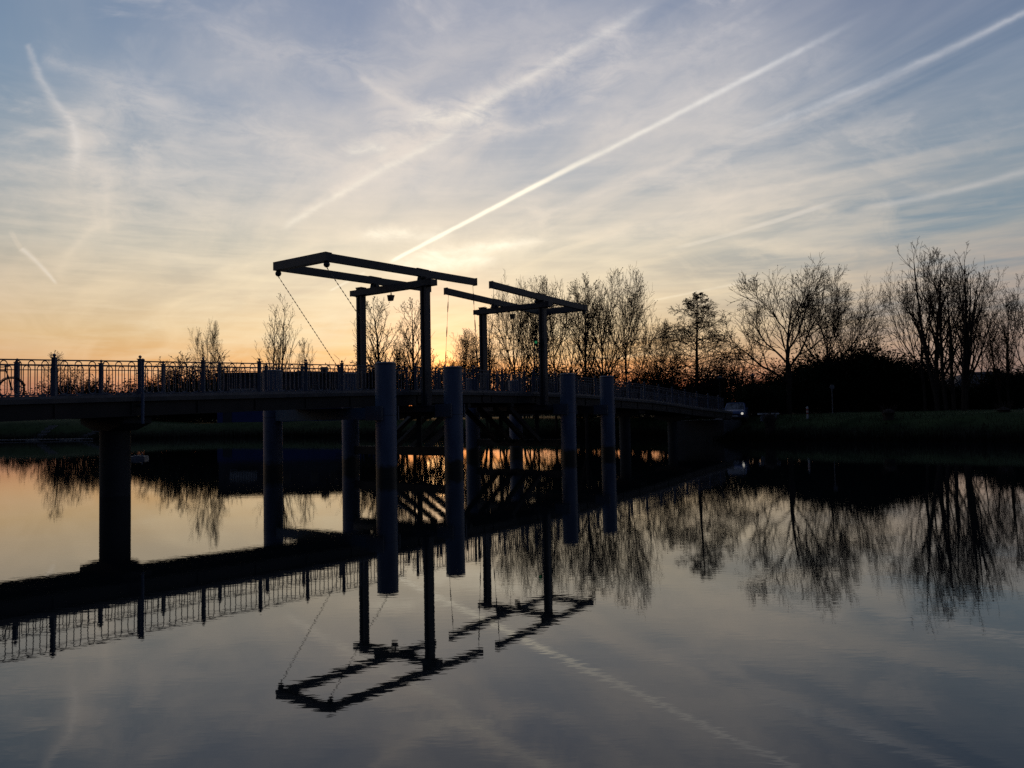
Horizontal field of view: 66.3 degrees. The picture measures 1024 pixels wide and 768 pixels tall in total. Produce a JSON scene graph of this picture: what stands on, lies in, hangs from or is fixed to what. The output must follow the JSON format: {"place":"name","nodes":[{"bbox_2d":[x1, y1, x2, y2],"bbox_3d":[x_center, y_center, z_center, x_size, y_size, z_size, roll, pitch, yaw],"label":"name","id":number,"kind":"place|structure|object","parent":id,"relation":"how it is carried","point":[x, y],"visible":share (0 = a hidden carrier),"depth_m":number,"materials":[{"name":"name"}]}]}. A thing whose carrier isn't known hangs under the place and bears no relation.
{"place":"outdoors","nodes":[
{"label":"outdoors","id":0,"kind":"place"},
{"bbox_2d":[0,437,1023,767],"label":"water","id":1,"kind":"structure","parent":0,"point":[228,603],"depth_m":9.00,"materials":[{"name":"black liquid"}]},
{"bbox_2d":[0,438,92,440],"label":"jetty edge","id":2,"kind":"object","parent":1,"relation":"in","point":[47,439],"visible":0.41,"depth_m":101.17,"materials":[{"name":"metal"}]},
{"bbox_2d":[80,416,151,496],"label":"bridge pier","id":3,"kind":"structure","parent":1,"relation":"in","point":[114,456],"depth_m":23.37,"materials":[{"name":"concrete"}]},
{"bbox_2d":[0,390,417,421],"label":"bridge span","id":4,"kind":"object","parent":3,"relation":"on","point":[28,408],"visible":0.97,"depth_m":23.85,"materials":[{"name":"metal"}]},
{"bbox_2d":[0,366,25,396],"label":"bicycle","id":5,"kind":"object","parent":4,"relation":"on","point":[16,378],"visible":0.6,"depth_m":22.29,"materials":[{"name":"black metal"}]},
{"bbox_2d":[137,358,144,423],"bbox_3d":[-10.800,0.207,22.852,0.240,1.900,0.120,-3,-3,36],"label":"gauge pole","id":6,"kind":"object","parent":4,"relation":"attached to","point":[142,404],"visible":1,"depth_m":22.78,"materials":[{"name":"paint"}]},
{"bbox_2d":[1,358,361,396],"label":"railing","id":7,"kind":"object","parent":4,"relation":"on","point":[17,374],"visible":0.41,"depth_m":26.44,"materials":[{"name":"metal"}]},
{"bbox_2d":[0,353,403,396],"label":"railing","id":8,"kind":"object","parent":4,"relation":"on","point":[53,360],"visible":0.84,"depth_m":24.60,"materials":[{"name":"metal"}]},
{"bbox_2d":[263,370,282,473],"bbox_3d":[-9.755,3.041,32.006,0.790,7.232,0.790,-1,-2,0],"label":"steel pile","id":9,"kind":"object","parent":1,"relation":"in","point":[272,446],"visible":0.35,"depth_m":31.72,"materials":[{"name":"paint"}]},
{"bbox_2d":[342,373,359,467],"bbox_3d":[-7.285,3.133,35.401,0.790,7.232,0.790,-1,-2,0],"label":"steel pile","id":10,"kind":"object","parent":1,"relation":"in","point":[350,439],"visible":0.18,"depth_m":35.10,"materials":[{"name":"paint"}]},
{"bbox_2d":[355,403,470,455],"bbox_3d":[-4.041,1.982,34.748,5.320,2.163,2.990,-3,-3,36],"label":"strut frame","id":11,"kind":"object","parent":10,"relation":"attached to","point":[415,447],"visible":0.47,"depth_m":33.59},
{"bbox_2d":[399,404,464,416],"bbox_3d":[-4.593,1.169,33.495,5.960,0.520,0.890,-3,-3,36],"label":"cross girder","id":12,"kind":"object","parent":10,"relation":"attached to","point":[443,410],"visible":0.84,"depth_m":31.83,"materials":[{"name":"metal"}]},
{"bbox_2d":[350,277,436,411],"bbox_3d":[-5.085,-1.556,33.370,4.800,5.541,0.500,-3,-3,36],"label":"lift portal","id":13,"kind":"object","parent":12,"relation":"on","point":[424,285],"visible":0.82,"depth_m":32.31,"materials":[{"name":"metal"}]},
{"bbox_2d":[273,251,476,291],"bbox_3d":[-5.354,-4.443,32.650,3.110,0.740,8.755,-3,-3,36],"label":"balance frame","id":14,"kind":"object","parent":13,"relation":"on","point":[297,265],"visible":0.92,"depth_m":31.10,"materials":[{"name":"metal"}]},
{"bbox_2d":[327,268,410,392],"bbox_3d":[-5.399,-1.935,30.021,0.040,4.552,4.311,-3,-3,37],"label":"hoist chain","id":15,"kind":"object","parent":14,"relation":"hanging from","point":[368,329],"visible":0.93,"depth_m":29.87,"materials":[{"name":"metal"}]},
{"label":"hanger rod","id":16,"kind":"object","parent":14,"relation":"hanging from","visible":0},
{"bbox_2d":[370,390,482,404],"bbox_3d":[-3.871,0.631,35.112,3.150,0.615,4.300,-3,-3,36],"label":"bascule leaf","id":17,"kind":"object","parent":16,"relation":"hanging from","point":[468,396],"visible":0.36,"depth_m":34.87,"materials":[{"name":"metal"}]},
{"bbox_2d":[396,367,436,389],"bbox_3d":[-4.806,-0.155,35.962,0.279,1.282,4.159,-3,-3,36],"label":"railing","id":18,"kind":"object","parent":17,"relation":"on","point":[406,377],"visible":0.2,"depth_m":35.91,"materials":[{"name":"metal"}]},
{"bbox_2d":[413,363,474,390],"bbox_3d":[-2.930,-0.243,34.599,0.279,1.282,4.159,-3,-3,36],"label":"railing","id":19,"kind":"object","parent":17,"relation":"on","point":[434,371],"visible":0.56,"depth_m":34.21,"materials":[{"name":"metal"}]},
{"bbox_2d":[375,362,396,478],"bbox_3d":[-4.600,2.817,28.730,0.790,7.232,0.790,-1,-2,0],"label":"steel pile","id":20,"kind":"object","parent":1,"relation":"in","point":[386,426],"visible":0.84,"depth_m":28.47,"materials":[{"name":"paint"}]},
{"bbox_2d":[443,366,463,470],"bbox_3d":[-2.353,2.901,31.818,0.790,7.232,0.790,-1,-2,0],"label":"steel pile","id":21,"kind":"object","parent":1,"relation":"in","point":[453,425],"visible":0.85,"depth_m":31.56,"materials":[{"name":"paint"}]},
{"bbox_2d":[465,378,479,456],"bbox_3d":[-2.108,3.324,42.515,0.790,7.232,0.790,-1,-2,0],"label":"steel pile","id":22,"kind":"object","parent":1,"relation":"in","point":[472,436],"visible":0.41,"depth_m":42.21,"materials":[{"name":"paint"}]},
{"bbox_2d":[509,380,522,452],"bbox_3d":[0.245,3.411,45.748,0.790,7.232,0.790,-1,-2,0],"label":"steel pile","id":23,"kind":"object","parent":1,"relation":"in","point":[513,435],"visible":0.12,"depth_m":45.47,"materials":[{"name":"paint"}]},
{"bbox_2d":[559,373,576,458],"bbox_3d":[2.824,3.092,38.932,0.790,7.232,0.790,-1,-2,0],"label":"steel pile","id":24,"kind":"object","parent":1,"relation":"in","point":[568,422],"visible":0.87,"depth_m":38.67,"materials":[{"name":"paint"}]},
{"bbox_2d":[465,403,560,446],"bbox_3d":[-0.458,2.106,39.671,5.320,2.178,2.990,-3,-3,36],"label":"strut frame","id":25,"kind":"object","parent":24,"relation":"attached to","point":[508,440],"visible":0.84,"depth_m":39.71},
{"bbox_3d":[0.584,1.345,40.609,5.960,0.520,0.890,-3,-3,36],"label":"cross girder","id":26,"kind":"object","parent":24,"relation":"attached to","visible":0},
{"bbox_2d":[473,300,552,411],"bbox_3d":[0.033,-1.378,40.403,4.800,5.519,0.500,-3,-3,36],"label":"lift portal","id":27,"kind":"object","parent":26,"relation":"on","point":[540,306],"visible":0.89,"depth_m":39.46,"materials":[{"name":"metal"}]},
{"bbox_2d":[444,281,586,314],"bbox_3d":[0.414,-4.235,40.576,3.110,0.790,8.515,-3,-3,36],"label":"balance frame","id":28,"kind":"object","parent":27,"relation":"on","point":[569,306],"visible":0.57,"depth_m":40.11,"materials":[{"name":"metal"}]},
{"bbox_2d":[445,295,448,364],"bbox_3d":[-3.185,-1.932,37.984,0.299,4.831,0.053,0,-2,-15],"label":"hanger rod","id":29,"kind":"object","parent":28,"relation":"hanging from","point":[446,332],"visible":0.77,"depth_m":38.00,"materials":[{"name":"metal"}]},
{"bbox_2d":[463,391,535,403],"bbox_3d":[-1.306,0.716,38.637,3.150,0.596,4.300,-3,-3,36],"label":"bascule leaf","id":30,"kind":"object","parent":29,"relation":"hanging from","point":[495,397],"visible":0.59,"depth_m":37.52,"materials":[{"name":"metal"}]},
{"bbox_2d":[438,369,487,392],"bbox_3d":[-2.382,-0.075,39.292,0.279,1.263,4.159,-3,-3,36],"label":"railing","id":31,"kind":"object","parent":30,"relation":"on","point":[439,375],"visible":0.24,"depth_m":39.31,"materials":[{"name":"metal"}]},
{"bbox_2d":[475,366,525,391],"bbox_3d":[-0.506,-0.164,37.930,0.279,1.263,4.159,-3,-3,36],"label":"railing","id":32,"kind":"object","parent":30,"relation":"on","point":[477,373],"visible":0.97,"depth_m":37.90,"materials":[{"name":"metal"}]},
{"bbox_2d":[599,376,615,454],"bbox_3d":[5.177,3.179,42.166,0.790,7.232,0.790,-1,-2,0],"label":"steel pile","id":33,"kind":"object","parent":1,"relation":"in","point":[608,447],"visible":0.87,"depth_m":41.91,"materials":[{"name":"paint"}]},
{"bbox_2d":[615,410,644,447],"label":"bridge pier","id":34,"kind":"structure","parent":1,"relation":"in","point":[624,416],"depth_m":49.88,"materials":[{"name":"concrete"}]},
{"bbox_2d":[514,392,732,419],"bbox_3d":[8.035,1.648,51.434,3.150,1.754,27.320,-3,-3,36],"label":"bridge span","id":35,"kind":"object","parent":34,"relation":"on","point":[655,408],"visible":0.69,"depth_m":50.40,"materials":[{"name":"metal"}]},
{"bbox_2d":[496,372,694,405],"bbox_3d":[6.919,0.793,52.040,0.279,2.293,26.490,-3,-3,36],"label":"railing","id":36,"kind":"object","parent":35,"relation":"on","point":[654,393],"visible":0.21,"depth_m":48.31,"materials":[{"name":"metal"}]},
{"bbox_2d":[532,370,723,409],"bbox_3d":[8.795,0.705,50.677,0.279,2.293,26.490,-3,-3,36],"label":"railing","id":37,"kind":"object","parent":35,"relation":"on","point":[716,399],"visible":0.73,"depth_m":49.80,"materials":[{"name":"metal"}]},
{"bbox_2d":[654,415,689,442],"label":"bridge pier","id":38,"kind":"structure","parent":1,"relation":"in","point":[671,420],"depth_m":55.70,"materials":[{"name":"concrete"}]},
{"bbox_2d":[677,419,741,440],"bbox_3d":[15.551,3.614,61.696,3.800,1.550,3.800,-3,-3,36],"label":"abutment","id":39,"kind":"object","parent":1,"relation":"in","point":[694,430],"visible":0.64,"depth_m":60.19,"materials":[{"name":"concrete"}]},
{"bbox_2d":[0,409,1023,442],"bbox_3d":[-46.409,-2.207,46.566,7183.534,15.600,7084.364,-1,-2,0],"label":"ground","id":40,"kind":"structure","parent":0,"point":[64,425],"depth_m":64.24,"materials":[{"name":"green plant"}]},
{"bbox_2d":[43,350,72,393],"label":"bare tree","id":41,"kind":"object","parent":40,"relation":"on","point":[58,356],"visible":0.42,"depth_m":150.27,"materials":[{"name":"brown plant"}]},
{"bbox_2d":[24,366,110,418],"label":"shrub","id":42,"kind":"object","parent":40,"relation":"on","point":[79,387],"visible":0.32,"depth_m":138.15,"materials":[{"name":"black plant"}]},
{"bbox_2d":[42,375,93,395],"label":"shrub","id":43,"kind":"object","parent":40,"relation":"on","point":[65,388],"visible":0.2,"depth_m":136.43,"materials":[{"name":"black plant"}]},
{"bbox_2d":[73,374,135,395],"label":"shrub","id":44,"kind":"object","parent":40,"relation":"on","point":[108,385],"visible":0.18,"depth_m":137.93,"materials":[{"name":"black plant"}]},
{"bbox_2d":[115,380,182,420],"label":"shrub","id":45,"kind":"object","parent":40,"relation":"on","point":[154,417],"visible":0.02,"depth_m":129.42,"materials":[{"name":"black plant"}]},
{"bbox_2d":[133,355,206,419],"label":"shrub","id":46,"kind":"object","parent":40,"relation":"on","point":[177,375],"visible":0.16,"depth_m":139.78,"materials":[{"name":"black plant"}]},
{"bbox_2d":[125,351,215,390],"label":"shrub","id":47,"kind":"object","parent":40,"relation":"on","point":[182,355],"visible":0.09,"depth_m":141.69,"materials":[{"name":"black plant"}]},
{"bbox_2d":[126,379,214,420],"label":"shrub","id":48,"kind":"object","parent":40,"relation":"on","point":[176,417],"visible":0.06,"depth_m":129.38,"materials":[{"name":"black plant"}]},
{"bbox_2d":[151,372,216,422],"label":"shrub","id":49,"kind":"object","parent":40,"relation":"on","point":[208,417],"visible":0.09,"depth_m":128.17,"materials":[{"name":"black plant"}]},
{"bbox_2d":[155,350,247,388],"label":"shrub","id":50,"kind":"object","parent":40,"relation":"on","point":[206,371],"visible":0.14,"depth_m":140.02,"materials":[{"name":"black plant"}]},
{"bbox_2d":[186,321,226,385],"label":"bare tree","id":51,"kind":"object","parent":40,"relation":"on","point":[212,343],"visible":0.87,"depth_m":138.10,"materials":[{"name":"brown plant"}]},
{"bbox_2d":[253,294,303,370],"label":"bare tree","id":52,"kind":"object","parent":40,"relation":"on","point":[276,351],"visible":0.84,"depth_m":130.47,"materials":[{"name":"brown plant"}]},
{"bbox_2d":[214,367,374,422],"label":"warehouse","id":53,"kind":"structure","parent":40,"relation":"on","point":[247,416],"depth_m":122.17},
{"bbox_2d":[292,337,319,370],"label":"bare tree","id":54,"kind":"object","parent":40,"relation":"on","point":[304,344],"visible":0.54,"depth_m":133.99,"materials":[{"name":"brown plant"}]},
{"bbox_2d":[316,341,400,419],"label":"shrub","id":55,"kind":"object","parent":40,"relation":"on","point":[369,380],"visible":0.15,"depth_m":110.22,"materials":[{"name":"black plant"}]},
{"bbox_2d":[351,296,405,378],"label":"bare tree","id":56,"kind":"object","parent":40,"relation":"on","point":[377,337],"visible":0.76,"depth_m":112.47,"materials":[{"name":"brown plant"}]},
{"bbox_2d":[0,372,767,417],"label":"wood","id":57,"kind":"object","parent":40,"relation":"on","point":[132,386],"depth_m":186.21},
{"bbox_2d":[367,346,436,418],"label":"shrub","id":58,"kind":"object","parent":40,"relation":"on","point":[379,359],"visible":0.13,"depth_m":108.31,"materials":[{"name":"black plant"}]},
{"bbox_2d":[389,322,414,418],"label":"bare tree","id":59,"kind":"object","parent":40,"relation":"on","point":[402,352],"visible":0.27,"depth_m":115.35,"materials":[{"name":"brown plant"}]},
{"bbox_2d":[389,297,434,418],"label":"bare tree","id":60,"kind":"object","parent":40,"relation":"on","point":[408,349],"visible":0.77,"depth_m":109.56,"materials":[{"name":"brown plant"}]},
{"bbox_2d":[402,349,466,418],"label":"shrub","id":61,"kind":"object","parent":40,"relation":"on","point":[432,378],"visible":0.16,"depth_m":106.03,"materials":[{"name":"black plant"}]},
{"bbox_2d":[438,328,495,418],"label":"bare tree","id":62,"kind":"object","parent":40,"relation":"on","point":[466,347],"visible":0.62,"depth_m":103.16,"materials":[{"name":"brown plant"}]},
{"bbox_2d":[433,343,528,417],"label":"shrub","id":63,"kind":"object","parent":40,"relation":"on","point":[464,362],"visible":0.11,"depth_m":104.00,"materials":[{"name":"black plant"}]},
{"bbox_2d":[465,315,500,427],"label":"bare tree","id":64,"kind":"object","parent":40,"relation":"on","point":[477,359],"visible":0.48,"depth_m":85.39,"materials":[{"name":"brown plant"}]},
{"bbox_2d":[491,354,531,415],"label":"shrub","id":65,"kind":"object","parent":40,"relation":"on","point":[507,375],"visible":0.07,"depth_m":93.59,"materials":[{"name":"black plant"}]},
{"bbox_2d":[0,410,1023,442],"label":"reeds","id":66,"kind":"object","parent":40,"relation":"on","point":[733,434],"visible":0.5,"depth_m":57.77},
{"bbox_2d":[487,269,538,390],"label":"bare tree","id":67,"kind":"object","parent":40,"relation":"on","point":[523,323],"visible":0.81,"depth_m":79.69,"materials":[{"name":"brown plant"}]},
{"bbox_2d":[503,275,569,390],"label":"bare tree","id":68,"kind":"object","parent":40,"relation":"on","point":[531,319],"visible":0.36,"depth_m":87.84,"materials":[{"name":"brown plant"}]},
{"bbox_2d":[510,354,567,418],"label":"shrub","id":69,"kind":"object","parent":40,"relation":"on","point":[530,390],"visible":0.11,"depth_m":89.44,"materials":[{"name":"black plant"}]},
{"bbox_2d":[78,401,1023,419],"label":"undergrowth","id":70,"kind":"object","parent":40,"relation":"on","point":[921,408],"visible":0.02,"depth_m":79.30,"materials":[{"name":"black plant"}]},
{"bbox_2d":[524,276,604,433],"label":"bare tree","id":71,"kind":"object","parent":40,"relation":"on","point":[548,293],"visible":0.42,"depth_m":78.80,"materials":[{"name":"brown plant"}]},
{"bbox_2d":[524,355,625,428],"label":"shrub","id":72,"kind":"object","parent":40,"relation":"on","point":[578,416],"visible":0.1,"depth_m":79.22,"materials":[{"name":"black plant"}]},
{"bbox_2d":[561,273,607,437],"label":"bare tree","id":73,"kind":"object","parent":40,"relation":"on","point":[585,338],"visible":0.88,"depth_m":71.76,"materials":[{"name":"brown plant"}]},
{"bbox_2d":[559,267,654,386],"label":"bare tree","id":74,"kind":"object","parent":40,"relation":"on","point":[611,318],"visible":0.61,"depth_m":74.75,"materials":[{"name":"brown plant"}]},
{"bbox_2d":[574,262,669,397],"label":"bare tree","id":75,"kind":"object","parent":40,"relation":"on","point":[634,298],"visible":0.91,"depth_m":72.00,"materials":[{"name":"brown plant"}]},
{"bbox_2d":[610,356,679,418],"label":"shrub","id":76,"kind":"object","parent":40,"relation":"on","point":[640,381],"visible":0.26,"depth_m":78.77,"materials":[{"name":"black plant"}]},
{"bbox_2d":[629,317,679,381],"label":"bare tree","id":77,"kind":"object","parent":40,"relation":"on","point":[661,342],"visible":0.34,"depth_m":84.02,"materials":[{"name":"brown plant"}]},
{"bbox_2d":[623,348,729,404],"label":"shrub","id":78,"kind":"object","parent":40,"relation":"on","point":[668,371],"visible":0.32,"depth_m":77.88,"materials":[{"name":"black plant"}]},
{"bbox_2d":[620,292,771,406],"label":"conifer tree","id":79,"kind":"object","parent":40,"relation":"on","point":[696,324],"visible":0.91,"depth_m":75.21,"materials":[{"name":"black plant"}]},
{"bbox_2d":[673,371,739,408],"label":"shrub","id":80,"kind":"object","parent":40,"relation":"on","point":[712,403],"visible":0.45,"depth_m":76.32,"materials":[{"name":"black plant"}]},
{"bbox_2d":[688,353,761,399],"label":"shrub","id":81,"kind":"object","parent":40,"relation":"on","point":[743,370],"visible":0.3,"depth_m":79.22,"materials":[{"name":"black plant"}]},
{"bbox_2d":[720,376,787,416],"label":"shrub","id":82,"kind":"object","parent":40,"relation":"on","point":[754,397],"visible":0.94,"depth_m":66.00,"materials":[{"name":"black plant"}]},
{"bbox_2d":[700,252,857,413],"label":"bare tree","id":83,"kind":"object","parent":40,"relation":"on","point":[788,365],"visible":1,"depth_m":67.80,"materials":[{"name":"brown plant"}]},
{"bbox_2d":[735,371,835,413],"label":"shrub","id":84,"kind":"object","parent":40,"relation":"on","point":[795,391],"visible":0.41,"depth_m":70.82,"materials":[{"name":"black plant"}]},
{"bbox_2d":[753,358,843,412],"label":"shrub","id":85,"kind":"object","parent":40,"relation":"on","point":[812,381],"visible":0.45,"depth_m":72.81,"materials":[{"name":"black plant"}]},
{"bbox_2d":[767,337,880,412],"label":"shrub","id":86,"kind":"object","parent":40,"relation":"on","point":[824,408],"visible":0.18,"depth_m":73.81,"materials":[{"name":"black plant"}]},
{"bbox_2d":[779,264,890,411],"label":"bare tree","id":87,"kind":"object","parent":40,"relation":"on","point":[830,289],"visible":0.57,"depth_m":75.35,"materials":[{"name":"brown plant"}]},
{"bbox_2d":[778,344,913,412],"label":"shrub","id":88,"kind":"object","parent":40,"relation":"on","point":[820,363],"visible":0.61,"depth_m":73.29,"materials":[{"name":"black plant"}]},
{"bbox_2d":[814,299,894,410],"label":"bare tree","id":89,"kind":"object","parent":40,"relation":"on","point":[841,342],"visible":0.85,"depth_m":73.57,"materials":[{"name":"brown plant"}]},
{"bbox_2d":[831,327,919,412],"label":"shrub","id":90,"kind":"object","parent":40,"relation":"on","point":[872,359],"visible":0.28,"depth_m":73.44,"materials":[{"name":"black plant"}]},
{"bbox_2d":[880,404,897,419],"bbox_3d":[26.858,2.001,55.986,1.381,1.472,1.227,-1,-2,0],"label":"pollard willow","id":91,"kind":"object","parent":40,"relation":"on","point":[887,414],"visible":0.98,"depth_m":55.68,"materials":[{"name":"black plant"}]},
{"bbox_2d":[852,344,945,410],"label":"shrub","id":92,"kind":"object","parent":40,"relation":"on","point":[914,371],"visible":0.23,"depth_m":73.18,"materials":[{"name":"black plant"}]},
{"bbox_2d":[860,349,959,410],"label":"shrub","id":93,"kind":"object","parent":40,"relation":"on","point":[914,399],"visible":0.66,"depth_m":72.36,"materials":[{"name":"black plant"}]},
{"bbox_2d":[871,249,984,410],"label":"bare tree","id":94,"kind":"object","parent":40,"relation":"on","point":[925,288],"visible":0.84,"depth_m":67.96,"materials":[{"name":"brown plant"}]},
{"bbox_2d":[900,246,987,410],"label":"bare tree","id":95,"kind":"object","parent":40,"relation":"on","point":[937,384],"visible":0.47,"depth_m":70.06,"materials":[{"name":"brown plant"}]},
{"bbox_2d":[885,236,1014,410],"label":"bare tree","id":96,"kind":"object","parent":40,"relation":"on","point":[967,342],"visible":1,"depth_m":65.11,"materials":[{"name":"brown plant"}]},
{"bbox_2d":[930,261,1013,409],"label":"bare tree","id":97,"kind":"object","parent":40,"relation":"on","point":[980,303],"visible":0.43,"depth_m":71.67,"materials":[{"name":"brown plant"}]},
{"bbox_2d":[949,301,1009,409],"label":"bare tree","id":98,"kind":"object","parent":40,"relation":"on","point":[982,406],"visible":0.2,"depth_m":74.05,"materials":[{"name":"brown plant"}]},
{"bbox_2d":[947,368,1022,397],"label":"house","id":99,"kind":"structure","parent":40,"relation":"on","point":[983,373],"depth_m":94.77,"materials":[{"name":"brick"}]},
{"bbox_2d":[955,364,1023,409],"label":"shrub","id":100,"kind":"object","parent":40,"relation":"on","point":[1016,389],"visible":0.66,"depth_m":71.47,"materials":[{"name":"black plant"}]},
{"bbox_2d":[974,286,1023,407],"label":"bare tree","id":101,"kind":"object","parent":40,"relation":"on","point":[1009,368],"visible":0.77,"depth_m":69.64,"materials":[{"name":"brown plant"}]},
{"bbox_2d":[976,273,1023,368],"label":"bare tree","id":102,"kind":"object","parent":40,"relation":"on","point":[1013,306],"visible":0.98,"depth_m":67.85,"materials":[{"name":"brown plant"}]},
{"bbox_2d":[991,401,1013,411],"bbox_3d":[33.814,1.597,53.949,1.263,0.984,1.286,1,-3,-39],"label":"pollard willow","id":103,"kind":"object","parent":40,"relation":"on","point":[1001,408],"visible":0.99,"depth_m":53.74,"materials":[{"name":"black plant"}]},
{"bbox_2d":[0,0,1023,405],"label":"sky","id":104,"kind":"structure","parent":0,"point":[159,158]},
{"bbox_2d":[713,409,974,419],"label":"path","id":105,"kind":"structure","parent":0,"point":[821,412],"depth_m":70.13,"materials":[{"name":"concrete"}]},
{"bbox_2d":[723,403,748,421],"bbox_3d":[18.259,2.300,63.932,2.027,1.540,4.230,-2,-2,19],"label":"parked car","id":106,"kind":"object","parent":105,"relation":"on","point":[739,410],"visible":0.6,"depth_m":62.83,"materials":[{"name":"blue paint"}]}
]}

